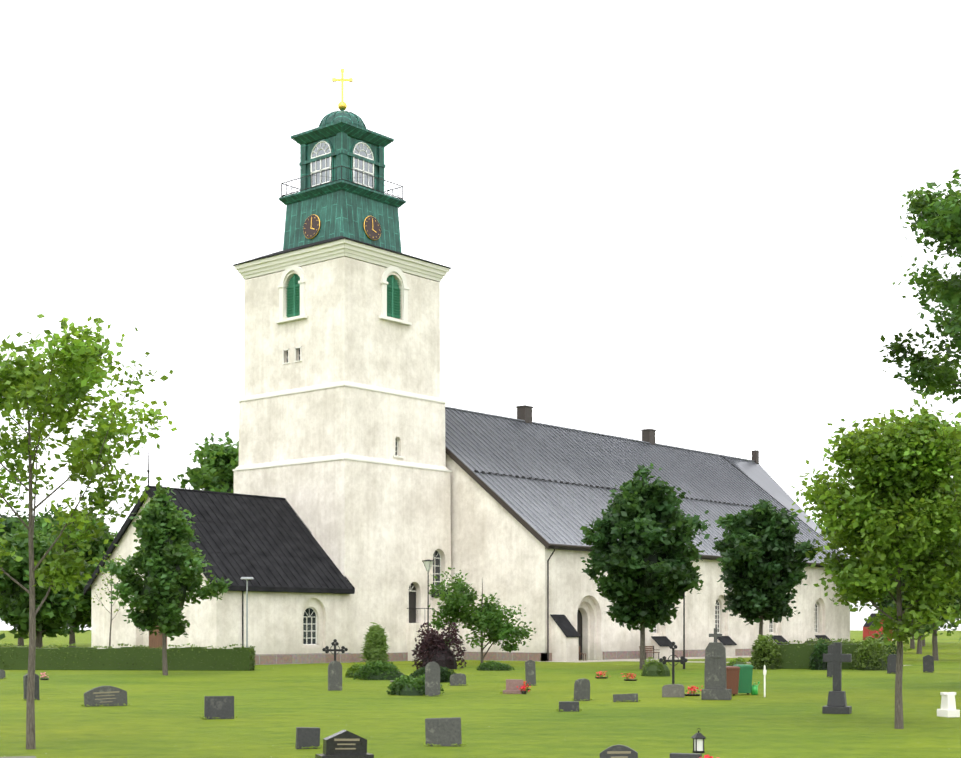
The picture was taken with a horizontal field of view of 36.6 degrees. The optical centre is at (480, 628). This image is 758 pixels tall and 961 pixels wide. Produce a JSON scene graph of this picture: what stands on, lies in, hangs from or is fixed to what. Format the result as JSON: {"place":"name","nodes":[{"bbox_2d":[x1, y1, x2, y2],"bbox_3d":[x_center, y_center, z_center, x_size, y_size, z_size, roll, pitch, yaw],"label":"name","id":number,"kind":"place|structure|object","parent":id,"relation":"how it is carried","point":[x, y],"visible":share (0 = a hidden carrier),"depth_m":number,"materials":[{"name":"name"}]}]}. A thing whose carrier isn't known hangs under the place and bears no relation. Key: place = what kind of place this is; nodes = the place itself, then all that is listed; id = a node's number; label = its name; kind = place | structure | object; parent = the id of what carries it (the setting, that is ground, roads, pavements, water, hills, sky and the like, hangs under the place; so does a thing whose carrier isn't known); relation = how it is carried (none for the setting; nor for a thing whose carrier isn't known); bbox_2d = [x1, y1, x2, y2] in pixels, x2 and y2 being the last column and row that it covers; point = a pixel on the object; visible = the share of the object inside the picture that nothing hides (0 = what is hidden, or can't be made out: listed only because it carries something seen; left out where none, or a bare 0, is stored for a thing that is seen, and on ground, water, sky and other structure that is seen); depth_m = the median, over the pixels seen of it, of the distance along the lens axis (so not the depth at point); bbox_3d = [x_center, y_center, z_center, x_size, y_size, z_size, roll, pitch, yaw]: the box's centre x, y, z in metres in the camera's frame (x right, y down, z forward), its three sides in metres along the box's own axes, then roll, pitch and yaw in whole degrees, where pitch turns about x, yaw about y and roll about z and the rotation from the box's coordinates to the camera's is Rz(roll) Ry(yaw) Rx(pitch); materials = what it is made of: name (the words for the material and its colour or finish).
{"place":"outdoors","nodes":[
{"label":"outdoors","id":0,"kind":"place"},
{"bbox_2d":[91,582,349,653],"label":"church annex walls","id":1,"kind":"structure","parent":0,"point":[275,622],"depth_m":85.64,"materials":[{"name":"white paint"}]},
{"bbox_2d":[92,496,207,584],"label":"gable wall","id":2,"kind":"structure","parent":1,"relation":"on","point":[125,548],"depth_m":87.22,"materials":[{"name":"white paint"}]},
{"bbox_2d":[84,444,354,645],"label":"roof","id":3,"kind":"structure","parent":1,"relation":"on","point":[269,544],"depth_m":87.32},
{"bbox_2d":[149,607,316,648],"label":"church annex windows","id":4,"kind":"structure","parent":1,"relation":"in","point":[310,627],"depth_m":87.56,"materials":[{"name":"white wood"}]},
{"bbox_2d":[407,608,463,646],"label":"church stair railing","id":5,"kind":"object","parent":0,"point":[436,612],"visible":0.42,"depth_m":94.72,"materials":[{"name":"black metal"}]},
{"bbox_2d":[0,630,960,757],"bbox_3d":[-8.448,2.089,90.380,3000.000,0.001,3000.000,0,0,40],"label":"lawn","id":6,"kind":"structure","parent":0,"point":[161,714],"depth_m":35.38,"materials":[{"name":"green plant"}]},
{"bbox_2d":[0,669,4,678],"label":"gravestone","id":7,"kind":"object","parent":6,"relation":"on","point":[2,674],"visible":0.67,"depth_m":60.44,"materials":[{"name":"grey stone"}]},
{"bbox_2d":[0,756,35,757],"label":"flat marker","id":8,"kind":"object","parent":6,"relation":"on","point":[20,757],"visible":1,"depth_m":22.90,"materials":[{"name":"grey stone"}]},
{"bbox_2d":[23,673,39,699],"bbox_3d":[-13.104,1.718,42.493,0.187,0.861,0.448,0,0,52],"label":"gravestone","id":9,"kind":"object","parent":6,"relation":"on","point":[36,693],"visible":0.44,"depth_m":42.44,"materials":[{"name":"grey stone"}]},
{"bbox_2d":[39,672,48,679],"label":"flowers","id":10,"kind":"object","parent":6,"relation":"on","point":[43,676],"visible":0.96,"depth_m":59.07,"materials":[{"name":"pink plant"}]},
{"bbox_2d":[0,525,100,647],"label":"tree","id":11,"kind":"object","parent":6,"relation":"on","point":[53,613],"visible":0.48,"depth_m":136.29,"materials":[{"name":"green plant"}]},
{"bbox_2d":[0,503,105,645],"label":"tree","id":12,"kind":"object","parent":6,"relation":"on","point":[7,523],"visible":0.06,"depth_m":168.10,"materials":[{"name":"green plant"}]},
{"bbox_2d":[8,509,117,646],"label":"tree","id":13,"kind":"object","parent":6,"relation":"on","point":[82,619],"visible":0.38,"depth_m":155.97,"materials":[{"name":"green plant"}]},
{"bbox_2d":[0,312,176,749],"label":"tree","id":14,"kind":"object","parent":6,"relation":"on","point":[23,384],"visible":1,"depth_m":25.09,"materials":[{"name":"green plant"}]},
{"bbox_2d":[84,686,127,706],"bbox_3d":[-10.111,1.839,39.264,0.209,0.603,1.121,0,0,69],"label":"gravestone","id":15,"kind":"object","parent":6,"relation":"on","point":[106,695],"visible":0.96,"depth_m":39.16,"materials":[{"name":"grey stone"}]},
{"bbox_2d":[90,551,127,647],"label":"tree sapling","id":16,"kind":"object","parent":6,"relation":"on","point":[117,610],"visible":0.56,"depth_m":84.10,"materials":[{"name":"green plant"}]},
{"bbox_2d":[0,643,255,670],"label":"hedge","id":17,"kind":"object","parent":6,"relation":"on","point":[141,657],"visible":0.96,"depth_m":72.72,"materials":[{"name":"green plant"}]},
{"bbox_2d":[100,484,232,674],"bbox_3d":[-14.123,-2.199,65.336,5.840,8.587,4.303,0,0,-24],"label":"tree","id":18,"kind":"object","parent":6,"relation":"on","point":[164,559],"visible":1,"depth_m":64.52,"materials":[{"name":"green plant"}]},
{"bbox_2d":[173,431,238,492],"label":"tree","id":19,"kind":"object","parent":6,"relation":"on","point":[218,463],"visible":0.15,"depth_m":146.06,"materials":[{"name":"green plant"}]},
{"bbox_2d":[204,696,233,718],"bbox_3d":[-6.039,1.849,33.645,0.177,0.593,0.678,0,0,72],"label":"gravestone","id":20,"kind":"object","parent":6,"relation":"on","point":[221,707],"visible":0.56,"depth_m":33.57,"materials":[{"name":"grey stone"}]},
{"bbox_2d":[241,577,253,646],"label":"street lamp","id":21,"kind":"object","parent":6,"relation":"on","point":[246,578],"visible":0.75,"depth_m":72.48,"materials":[{"name":"silver metal"}]},
{"bbox_2d":[254,653,350,664],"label":"stone plinth","id":22,"kind":"structure","parent":6,"relation":"on","point":[270,659],"depth_m":86.47,"materials":[{"name":"stone"}]},
{"bbox_2d":[295,727,319,748],"bbox_3d":[-3.007,1.929,25.309,0.162,0.429,0.409,0,0,73],"label":"gravestone","id":23,"kind":"object","parent":6,"relation":"on","point":[307,737],"visible":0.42,"depth_m":25.23,"materials":[{"name":"grey stone"}]},
{"bbox_2d":[322,639,347,690],"bbox_3d":[-4.915,1.222,49.158,0.869,1.734,0.280,0,0,-12],"label":"gravestone","id":24,"kind":"object","parent":6,"relation":"on","point":[334,675],"visible":1,"depth_m":49.04,"materials":[{"name":"black stone"}]},
{"bbox_2d":[234,257,450,652],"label":"church tower walls","id":25,"kind":"structure","parent":6,"relation":"on","point":[380,532],"depth_m":93.26,"materials":[{"name":"white paint"}]},
{"bbox_2d":[232,239,451,471],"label":"cornice","id":26,"kind":"structure","parent":25,"relation":"attached to","point":[339,249],"depth_m":93.51,"materials":[{"name":"white paint"}]},
{"bbox_2d":[233,236,450,268],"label":"tower roof edge","id":27,"kind":"object","parent":25,"relation":"on","point":[307,246],"visible":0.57,"depth_m":93.72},
{"bbox_2d":[278,120,405,252],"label":"belfry","id":28,"kind":"object","parent":25,"relation":"on","point":[341,178],"visible":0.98,"depth_m":95.45,"materials":[{"name":"green metal"}]},
{"bbox_2d":[319,110,365,127],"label":"dome","id":29,"kind":"structure","parent":28,"relation":"on","point":[347,116],"depth_m":96.01,"materials":[{"name":"green metal"}]},
{"bbox_2d":[332,69,352,109],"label":"cross","id":30,"kind":"object","parent":28,"relation":"on","point":[342,104],"visible":0.92,"depth_m":97.14,"materials":[{"name":"gold metal"}]},
{"bbox_2d":[275,265,440,622],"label":"window surrounds","id":31,"kind":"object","parent":25,"relation":"in","point":[390,297],"depth_m":94.23,"materials":[{"name":"white paint"}]},
{"bbox_2d":[315,730,373,757],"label":"gravestone","id":32,"kind":"object","parent":6,"relation":"on","point":[344,744],"visible":1,"depth_m":22.70,"materials":[{"name":"grey stone"}]},
{"bbox_2d":[345,663,364,677],"bbox_3d":[-5.115,1.782,62.151,1.350,0.656,1.163,0,0,15],"label":"shrub","id":33,"kind":"object","parent":6,"relation":"on","point":[351,670],"visible":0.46,"depth_m":61.89,"materials":[{"name":"green plant"}]},
{"bbox_2d":[359,622,389,663],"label":"conical shrub","id":34,"kind":"object","parent":6,"relation":"on","point":[375,645],"visible":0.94,"depth_m":84.03,"materials":[{"name":"green plant"}]},
{"bbox_2d":[353,660,404,679],"bbox_3d":[-4.115,1.685,59.403,2.169,0.828,1.411,0,0,19],"label":"shrub","id":35,"kind":"object","parent":6,"relation":"on","point":[378,670],"visible":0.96,"depth_m":59.07,"materials":[{"name":"green plant"}]},
{"bbox_2d":[386,674,444,695],"bbox_3d":[-2.059,1.762,45.814,1.977,0.706,1.152,0,0,21],"label":"shrub","id":36,"kind":"object","parent":6,"relation":"on","point":[407,686],"visible":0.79,"depth_m":45.50,"materials":[{"name":"green plant"}]},
{"bbox_2d":[422,559,433,629],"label":"street lamp","id":37,"kind":"object","parent":6,"relation":"on","point":[428,563],"visible":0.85,"depth_m":79.30,"materials":[{"name":"black metal"}]},
{"bbox_2d":[425,662,439,695],"bbox_3d":[-1.490,1.582,44.929,0.176,1.128,0.487,0,0,82],"label":"gravestone","id":38,"kind":"object","parent":6,"relation":"on","point":[432,678],"visible":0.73,"depth_m":44.88,"materials":[{"name":"grey stone"}]},
{"bbox_2d":[409,666,455,682],"bbox_3d":[-1.845,1.783,56.793,2.067,0.684,1.289,0,0,19],"label":"low shrub","id":39,"kind":"object","parent":6,"relation":"on","point":[445,674],"visible":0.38,"depth_m":56.51,"materials":[{"name":"green plant"}]},
{"bbox_2d":[411,621,466,669],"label":"purple shrub","id":40,"kind":"object","parent":6,"relation":"on","point":[433,646],"visible":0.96,"depth_m":74.36,"materials":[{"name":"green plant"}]},
{"bbox_2d":[425,717,461,746],"bbox_3d":[-0.658,1.864,25.864,0.643,0.568,0.175,0,0,3],"label":"gravestone","id":41,"kind":"object","parent":6,"relation":"on","point":[443,731],"visible":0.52,"depth_m":25.79,"materials":[{"name":"grey stone"}]},
{"bbox_2d":[423,742,465,746],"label":"grass","id":42,"kind":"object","parent":6,"relation":"on","point":[440,745],"visible":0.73,"depth_m":25.76,"materials":[{"name":"green plant"}]},
{"bbox_2d":[450,673,465,685],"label":"gravestone","id":43,"kind":"object","parent":6,"relation":"on","point":[457,679],"visible":0.75,"depth_m":53.22,"materials":[{"name":"grey stone"}]},
{"bbox_2d":[429,567,536,662],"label":"tree","id":44,"kind":"object","parent":6,"relation":"on","point":[488,618],"visible":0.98,"depth_m":84.18,"materials":[{"name":"green plant"}]},
{"bbox_2d":[476,660,515,670],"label":"bush","id":45,"kind":"object","parent":6,"relation":"on","point":[490,665],"depth_m":72.43,"materials":[{"name":"green plant"}]},
{"bbox_2d":[503,679,523,693],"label":"gravestone","id":46,"kind":"object","parent":6,"relation":"on","point":[511,685],"visible":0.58,"depth_m":46.52,"materials":[{"name":"pink stone"}]},
{"bbox_2d":[499,685,530,693],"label":"flowers","id":47,"kind":"object","parent":6,"relation":"on","point":[524,689],"visible":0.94,"depth_m":46.26,"materials":[{"name":"red plant"}]},
{"bbox_2d":[525,660,535,685],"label":"gravestone","id":48,"kind":"object","parent":6,"relation":"on","point":[530,673],"visible":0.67,"depth_m":53.28,"materials":[{"name":"grey stone"}]},
{"bbox_2d":[351,648,752,661],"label":"stone plinth","id":49,"kind":"structure","parent":6,"relation":"on","point":[510,656],"depth_m":95.96,"materials":[{"name":"stone"}]},
{"bbox_2d":[559,701,578,711],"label":"gravestone","id":50,"kind":"object","parent":6,"relation":"on","point":[566,706],"visible":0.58,"depth_m":36.61,"materials":[{"name":"grey stone"}]},
{"bbox_2d":[574,678,589,700],"bbox_3d":[2.929,1.791,42.084,0.179,0.710,0.462,0,0,76],"label":"gravestone","id":51,"kind":"object","parent":6,"relation":"on","point":[582,689],"visible":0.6,"depth_m":42.01,"materials":[{"name":"grey stone"}]},
{"bbox_2d":[595,671,607,678],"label":"flowers","id":52,"kind":"object","parent":6,"relation":"on","point":[600,675],"visible":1,"depth_m":60.84,"materials":[{"name":"red plant"}]},
{"bbox_2d":[600,744,637,757],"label":"gravestone","id":53,"kind":"object","parent":6,"relation":"on","point":[618,751],"visible":1,"depth_m":21.46,"materials":[{"name":"grey stone"}]},
{"bbox_2d":[613,693,637,701],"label":"gravestone","id":54,"kind":"object","parent":6,"relation":"on","point":[633,697],"visible":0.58,"depth_m":41.37,"materials":[{"name":"grey stone"}]},
{"bbox_2d":[621,673,637,680],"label":"flowers","id":55,"kind":"object","parent":6,"relation":"on","point":[628,679],"visible":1,"depth_m":58.11,"materials":[{"name":"red plant"}]},
{"bbox_2d":[579,463,710,668],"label":"tree","id":56,"kind":"object","parent":6,"relation":"on","point":[644,562],"visible":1,"depth_m":73.55,"materials":[{"name":"green plant"}]},
{"bbox_2d":[640,657,669,676],"bbox_3d":[7.762,1.653,63.949,1.278,0.879,1.362,0,0,40],"label":"round bush","id":57,"kind":"object","parent":6,"relation":"on","point":[654,668],"visible":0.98,"depth_m":63.54,"materials":[{"name":"green plant"}]},
{"bbox_2d":[659,642,687,697],"bbox_3d":[5.873,1.243,44.312,0.869,1.692,0.280,0,0,12],"label":"iron cross","id":58,"kind":"object","parent":6,"relation":"on","point":[673,689],"visible":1,"depth_m":44.23,"materials":[{"name":"black"}]},
{"bbox_2d":[683,592,684,668],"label":"lamp pole","id":59,"kind":"object","parent":6,"relation":"on","point":[684,628],"visible":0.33,"depth_m":75.00,"materials":[{"name":"black metal"}]},
{"bbox_2d":[670,753,701,757],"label":"gravestone","id":60,"kind":"object","parent":6,"relation":"on","point":[684,755],"visible":1,"depth_m":20.78,"materials":[{"name":"grey stone"}]},
{"bbox_2d":[685,686,702,695],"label":"flowers","id":61,"kind":"object","parent":6,"relation":"on","point":[694,692],"visible":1,"depth_m":45.00,"materials":[{"name":"red plant"}]},
{"bbox_2d":[691,728,705,752],"bbox_3d":[3.668,1.881,24.463,0.205,0.415,0.205,0,0,-10],"label":"grave lantern","id":62,"kind":"object","parent":6,"relation":"on","point":[698,742],"visible":1,"depth_m":24.40,"materials":[{"name":"black metal"}]},
{"bbox_2d":[701,628,731,699],"bbox_3d":[6.956,1.039,42.861,0.837,2.100,0.550,0,0,14],"label":"monument","id":63,"kind":"object","parent":6,"relation":"on","point":[715,684],"visible":1,"depth_m":42.69,"materials":[{"name":"grey stone"}]},
{"bbox_2d":[726,666,739,695],"bbox_3d":[7.721,1.627,45.135,0.520,0.916,0.653,0,0,-5],"label":"brown bin","id":64,"kind":"object","parent":6,"relation":"on","point":[732,676],"visible":0.52,"depth_m":44.85,"materials":[{"name":"brown plastic"}]},
{"bbox_2d":[727,657,746,665],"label":"round bush","id":65,"kind":"object","parent":6,"relation":"on","point":[736,661],"visible":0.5,"depth_m":65.53,"materials":[{"name":"green plant"}]},
{"bbox_2d":[733,664,753,693],"bbox_3d":[8.294,1.611,45.943,0.520,0.946,0.653,0,0,-2],"label":"green bin","id":66,"kind":"object","parent":6,"relation":"on","point":[745,678],"visible":0.67,"depth_m":45.66,"materials":[{"name":"green plastic"}]},
{"bbox_2d":[751,682,759,694],"bbox_3d":[8.721,1.885,46.015,0.217,0.408,0.632,0,0,40],"label":"watering can","id":67,"kind":"object","parent":6,"relation":"on","point":[754,689],"visible":1,"depth_m":45.84,"materials":[{"name":"green plastic"}]},
{"bbox_2d":[763,665,765,696],"bbox_3d":[8.668,1.594,44.361,0.100,0.990,0.061,0,0,4],"label":"white post","id":68,"kind":"object","parent":6,"relation":"on","point":[764,672],"visible":1,"depth_m":44.34,"materials":[{"name":"white"}]},
{"bbox_2d":[712,499,817,639],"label":"tree","id":69,"kind":"object","parent":6,"relation":"on","point":[762,564],"visible":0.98,"depth_m":86.34,"materials":[{"name":"green plant"}]},
{"bbox_2d":[749,634,781,669],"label":"hedge bush","id":70,"kind":"object","parent":6,"relation":"on","point":[764,652],"visible":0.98,"depth_m":74.45,"materials":[{"name":"green plant"}]},
{"bbox_2d":[812,511,833,538],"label":"tree","id":71,"kind":"object","parent":6,"relation":"on","point":[828,532],"depth_m":207.41,"materials":[{"name":"green plant"}]},
{"bbox_2d":[774,640,876,668],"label":"hedge","id":72,"kind":"object","parent":6,"relation":"on","point":[796,656],"visible":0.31,"depth_m":75.03,"materials":[{"name":"green plant"}]},
{"bbox_2d":[809,639,842,669],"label":"hedge bush","id":73,"kind":"object","parent":6,"relation":"on","point":[816,655],"visible":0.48,"depth_m":73.57,"materials":[{"name":"green plant"}]},
{"bbox_2d":[827,644,832,676],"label":"gravestone","id":74,"kind":"object","parent":6,"relation":"on","point":[830,665],"visible":0.4,"depth_m":62.53,"materials":[{"name":"grey stone"}]},
{"bbox_2d":[822,642,851,713],"bbox_3d":[8.776,1.214,35.802,0.680,1.750,0.500,0,0,21],"label":"stone cross","id":75,"kind":"object","parent":6,"relation":"on","point":[837,702],"visible":1,"depth_m":35.70,"materials":[{"name":"grey stone"}]},
{"bbox_2d":[804,638,890,667],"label":"hedge","id":76,"kind":"object","parent":6,"relation":"on","point":[809,642],"visible":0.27,"depth_m":85.75,"materials":[{"name":"green plant"}]},
{"bbox_2d":[849,636,888,669],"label":"hedge bush","id":77,"kind":"object","parent":6,"relation":"on","point":[870,655],"visible":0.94,"depth_m":72.93,"materials":[{"name":"green plant"}]},
{"bbox_2d":[788,395,960,728],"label":"tree","id":78,"kind":"object","parent":6,"relation":"on","point":[906,489],"visible":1,"depth_m":29.62,"materials":[{"name":"green plant"}]},
{"bbox_2d":[862,632,896,654],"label":"hedge bush","id":79,"kind":"object","parent":6,"relation":"on","point":[892,648],"visible":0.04,"depth_m":77.92,"materials":[{"name":"green plant"}]},
{"bbox_2d":[860,546,914,648],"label":"tree","id":80,"kind":"object","parent":6,"relation":"on","point":[912,643],"depth_m":150.37,"materials":[{"name":"green plant"}]},
{"bbox_2d":[887,654,896,673],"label":"gravestone","id":81,"kind":"object","parent":6,"relation":"on","point":[891,663],"visible":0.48,"depth_m":67.41,"materials":[{"name":"grey stone"}]},
{"bbox_2d":[875,568,940,653],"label":"tree","id":82,"kind":"object","parent":6,"relation":"on","point":[885,603],"visible":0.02,"depth_m":120.09,"materials":[{"name":"green plant"}]},
{"bbox_2d":[858,519,960,660],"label":"tree","id":83,"kind":"object","parent":6,"relation":"on","point":[935,645],"visible":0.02,"depth_m":94.57,"materials":[{"name":"green plant"}]},
{"bbox_2d":[879,169,960,417],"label":"tree","id":84,"kind":"object","parent":6,"relation":"on","point":[939,220],"visible":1,"depth_m":38.27,"materials":[{"name":"green plant"}]},
{"bbox_2d":[923,655,933,672],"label":"gravestone","id":85,"kind":"object","parent":6,"relation":"on","point":[928,663],"visible":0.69,"depth_m":69.22,"materials":[{"name":"grey stone"}]},
{"bbox_2d":[922,611,960,645],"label":"tree","id":86,"kind":"object","parent":6,"relation":"on","point":[923,642],"depth_m":170.25,"materials":[{"name":"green plant"}]},
{"bbox_2d":[937,692,959,717],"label":"white pedestal","id":87,"kind":"object","parent":6,"relation":"on","point":[948,709],"visible":1,"depth_m":34.28,"materials":[{"name":"white stone"}]},
{"bbox_2d":[936,412,960,608],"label":"tree","id":88,"kind":"object","parent":6,"relation":"on","point":[953,536],"depth_m":49.38,"materials":[{"name":"green plant"}]},
{"bbox_2d":[0,0,960,630],"label":"sky","id":89,"kind":"structure","parent":0,"point":[680,220],"materials":[{"name":"white"}]},
{"bbox_2d":[445,405,847,660],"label":"church roof","id":90,"kind":"structure","parent":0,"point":[547,486],"depth_m":109.12,"materials":[{"name":"grey metal"}]},
{"bbox_2d":[451,540,849,659],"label":"church nave walls","id":91,"kind":"structure","parent":0,"point":[514,574],"depth_m":97.59,"materials":[{"name":"white paint"}]},
{"bbox_2d":[445,453,536,544],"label":"gable wall","id":92,"kind":"structure","parent":91,"relation":"on","point":[479,514],"depth_m":96.61,"materials":[{"name":"white paint"}]},
{"bbox_2d":[577,599,817,659],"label":"church windows","id":93,"kind":"structure","parent":91,"relation":"in","point":[717,618],"depth_m":109.82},
{"bbox_2d":[550,614,830,660],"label":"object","id":94,"kind":"structure","parent":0,"point":[565,646],"depth_m":93.42,"materials":[{"name":"white paint"}]},
{"bbox_2d":[538,656,904,665],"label":"gravel path","id":95,"kind":"structure","parent":0,"point":[647,658],"depth_m":95.17,"materials":[{"name":"beige gravel"}]},
{"bbox_2d":[639,646,659,658],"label":"bench","id":96,"kind":"object","parent":95,"relation":"on","point":[652,649],"visible":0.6,"depth_m":100.65,"materials":[{"name":"brown wood"}]},
{"bbox_2d":[863,613,893,640],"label":"red house","id":97,"kind":"structure","parent":0,"point":[866,630],"depth_m":255.36,"materials":[{"name":"red wood"}]}
]}

